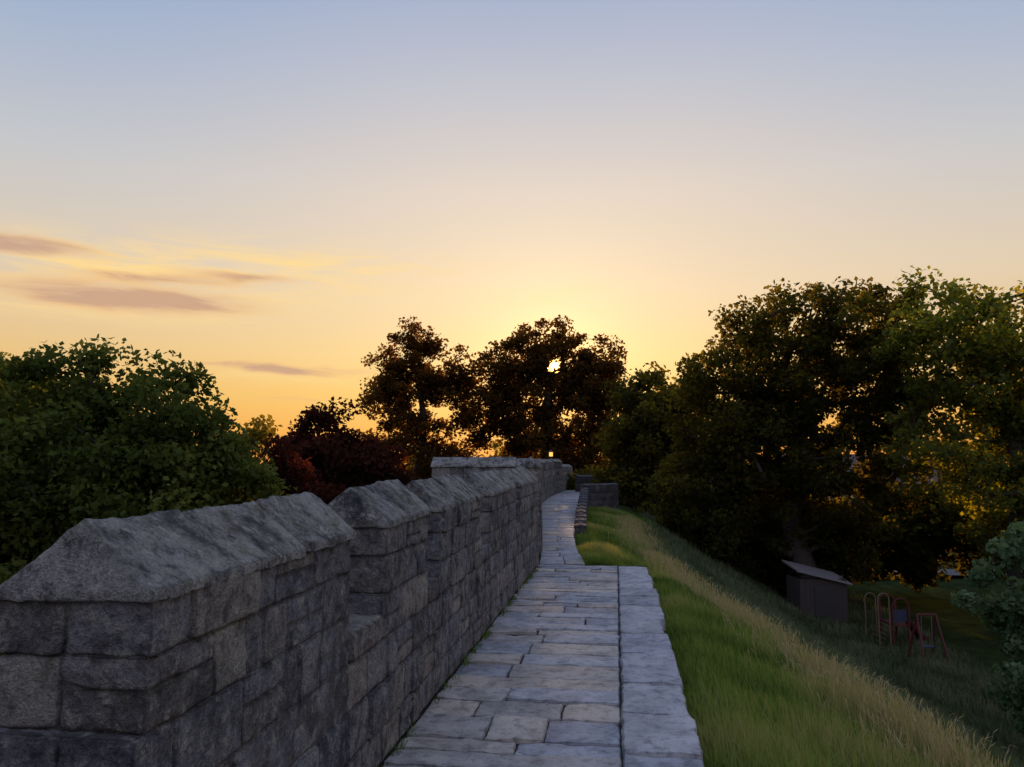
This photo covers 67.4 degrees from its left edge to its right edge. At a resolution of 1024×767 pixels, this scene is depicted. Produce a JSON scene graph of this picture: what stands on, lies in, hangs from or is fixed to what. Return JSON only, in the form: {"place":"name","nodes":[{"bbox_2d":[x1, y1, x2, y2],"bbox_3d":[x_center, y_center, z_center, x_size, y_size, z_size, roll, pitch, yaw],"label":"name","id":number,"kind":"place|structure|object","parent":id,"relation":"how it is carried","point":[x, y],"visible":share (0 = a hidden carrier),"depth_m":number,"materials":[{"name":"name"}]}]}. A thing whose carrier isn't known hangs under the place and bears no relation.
{"place":"outdoors","nodes":[
{"label":"outdoors","id":0,"kind":"place"},
{"bbox_2d":[0,0,1023,467],"label":"sky","id":1,"kind":"structure","parent":0,"point":[259,193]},
{"bbox_2d":[379,489,704,766],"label":"stone walkway","id":2,"kind":"structure","parent":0,"point":[573,662],"depth_m":5.65,"materials":[{"name":"grey stone"}]},
{"bbox_2d":[378,554,621,766],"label":"path weeds","id":3,"kind":"object","parent":2,"relation":"on","point":[598,561],"visible":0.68,"depth_m":9.01,"materials":[{"name":"green plant"}]},
{"bbox_2d":[573,474,1021,766],"bbox_3d":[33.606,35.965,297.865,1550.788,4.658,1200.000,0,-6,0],"label":"ground","id":4,"kind":"structure","parent":0,"point":[967,632],"depth_m":32.81,"materials":[{"name":"green plant"}]},
{"bbox_2d":[0,351,71,577],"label":"broadleaf tree","id":5,"kind":"object","parent":4,"relation":"on","point":[5,383],"visible":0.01,"depth_m":24.39,"materials":[{"name":"green plant"}]},
{"bbox_2d":[0,334,298,633],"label":"broadleaf tree","id":6,"kind":"object","parent":4,"relation":"on","point":[89,447],"visible":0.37,"depth_m":18.54,"materials":[{"name":"green plant"}]},
{"bbox_2d":[220,433,348,504],"bbox_3d":[-7.876,5.534,27.295,6.545,7.510,4.890,0,-6,0],"label":"shrub","id":7,"kind":"object","parent":4,"relation":"on","point":[288,465],"visible":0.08,"depth_m":27.29,"materials":[{"name":"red plant"}]},
{"bbox_2d":[275,396,421,496],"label":"copper beech tree","id":8,"kind":"object","parent":4,"relation":"on","point":[346,458],"visible":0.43,"depth_m":43.64,"materials":[{"name":"red plant"}]},
{"bbox_2d":[355,316,492,479],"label":"deciduous tree","id":9,"kind":"object","parent":4,"relation":"on","point":[395,391],"visible":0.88,"depth_m":59.29,"materials":[{"name":"green plant"}]},
{"bbox_2d":[458,314,631,478],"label":"deciduous tree","id":10,"kind":"object","parent":4,"relation":"on","point":[513,377],"visible":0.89,"depth_m":59.29,"materials":[{"name":"green plant"}]},
{"bbox_2d":[575,477,617,528],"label":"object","id":11,"kind":"object","parent":4,"relation":"on","point":[594,496],"visible":0.12,"depth_m":34.34,"materials":[{"name":"grey stone"}]},
{"bbox_2d":[574,477,618,537],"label":"blocks","id":12,"kind":"structure","parent":11,"relation":"on","point":[608,498],"depth_m":34.62,"materials":[{"name":"stone"}]},
{"bbox_2d":[574,475,618,526],"bbox_3d":[3.444,4.706,33.961,2.590,1.016,28.751,-1,-6,7],"label":"coping","id":13,"kind":"object","parent":11,"relation":"on","point":[580,515],"visible":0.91,"depth_m":25.23,"materials":[{"name":"stone"}]},
{"bbox_2d":[190,414,1008,499],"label":"distant trees","id":14,"kind":"object","parent":4,"relation":"on","point":[260,431],"visible":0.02,"depth_m":90.41,"materials":[{"name":"green plant"}]},
{"bbox_2d":[588,361,718,513],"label":"deciduous tree","id":15,"kind":"object","parent":4,"relation":"on","point":[636,450],"visible":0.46,"depth_m":42.89,"materials":[{"name":"green plant"}]},
{"bbox_2d":[566,464,1007,595],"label":"understorey shrubs","id":16,"kind":"object","parent":4,"relation":"on","point":[912,551],"visible":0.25,"depth_m":35.01,"materials":[{"name":"green plant"}]},
{"bbox_2d":[574,505,1014,766],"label":"bank grass","id":17,"kind":"structure","parent":4,"relation":"on","point":[747,729],"depth_m":6.20,"materials":[{"name":"green plant"}]},
{"bbox_2d":[644,276,958,595],"bbox_3d":[12.042,2.589,32.945,12.599,14.592,8.291,0,-6,0],"label":"oak tree","id":18,"kind":"object","parent":4,"relation":"on","point":[771,417],"visible":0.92,"depth_m":31.79,"materials":[{"name":"green plant"}]},
{"bbox_2d":[781,559,851,620],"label":"park shed","id":19,"kind":"structure","parent":4,"relation":"on","point":[825,596],"depth_m":29.31,"materials":[{"name":"wood"}]},
{"bbox_2d":[814,586,833,619],"bbox_3d":[11.900,8.363,29.261,0.700,1.250,0.028,0,-6,0],"label":"door","id":20,"kind":"structure","parent":19,"relation":"in","point":[824,603],"depth_m":29.25,"materials":[{"name":"grey wood"}]},
{"bbox_2d":[636,505,1023,766],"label":"slope grass","id":21,"kind":"structure","parent":4,"relation":"on","point":[770,601],"depth_m":22.34,"materials":[{"name":"green plant"}]},
{"bbox_2d":[831,484,939,535],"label":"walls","id":22,"kind":"structure","parent":4,"relation":"on","point":[890,489],"depth_m":63.43,"materials":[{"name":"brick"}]},
{"bbox_2d":[864,592,929,648],"bbox_3d":[13.604,8.281,27.049,1.953,1.974,1.200,0,-6,0],"label":"climbing frame","id":23,"kind":"object","parent":4,"relation":"on","point":[899,618],"visible":0.94,"depth_m":26.70,"materials":[{"name":"red paint"}]},
{"bbox_2d":[908,613,950,664],"bbox_3d":[13.400,8.181,24.771,0.861,1.492,1.057,0,-6,0],"label":"swing frame","id":24,"kind":"object","parent":4,"relation":"on","point":[922,646],"visible":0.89,"depth_m":24.79,"materials":[{"name":"red paint"}]},
{"bbox_2d":[870,265,1023,639],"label":"sycamore tree","id":25,"kind":"object","parent":4,"relation":"on","point":[992,362],"visible":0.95,"depth_m":28.13,"materials":[{"name":"green plant"}]},
{"bbox_2d":[950,520,1023,737],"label":"shrub","id":26,"kind":"object","parent":4,"relation":"on","point":[1007,620],"visible":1,"depth_m":15.87,"materials":[{"name":"green plant"}]},
{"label":"rampart wall","id":27,"kind":"object","parent":4,"relation":"on","visible":0},
{"bbox_2d":[0,462,567,766],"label":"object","id":28,"kind":"object","parent":27,"relation":"on","point":[304,741],"visible":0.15,"depth_m":3.13,"materials":[{"name":"grey stone"}]},
{"bbox_2d":[0,457,571,603],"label":"coping stones","id":29,"kind":"object","parent":28,"relation":"on","point":[152,557],"visible":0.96,"depth_m":2.67,"materials":[{"name":"grey stone"}]},
{"bbox_2d":[549,450,552,458],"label":"lantern","id":30,"kind":"object","parent":29,"relation":"on","point":[550,453],"depth_m":43.72,"materials":[{"name":"yellow glass"}]},
{"bbox_2d":[0,462,572,766],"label":"masonry blocks","id":31,"kind":"structure","parent":28,"relation":"on","point":[213,730],"depth_m":2.86,"materials":[{"name":"stone"}]},
{"bbox_2d":[602,512,1016,766],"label":"tall seeding grass","id":32,"kind":"structure","parent":0,"point":[818,662],"depth_m":6.86,"materials":[{"name":"plant"}]},
{"bbox_2d":[782,454,944,483],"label":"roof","id":33,"kind":"structure","parent":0,"point":[934,478],"depth_m":65.09,"materials":[{"name":"tile"}]},
{"bbox_2d":[840,569,1006,576],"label":"park path","id":34,"kind":"structure","parent":0,"point":[951,572],"depth_m":43.90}
]}

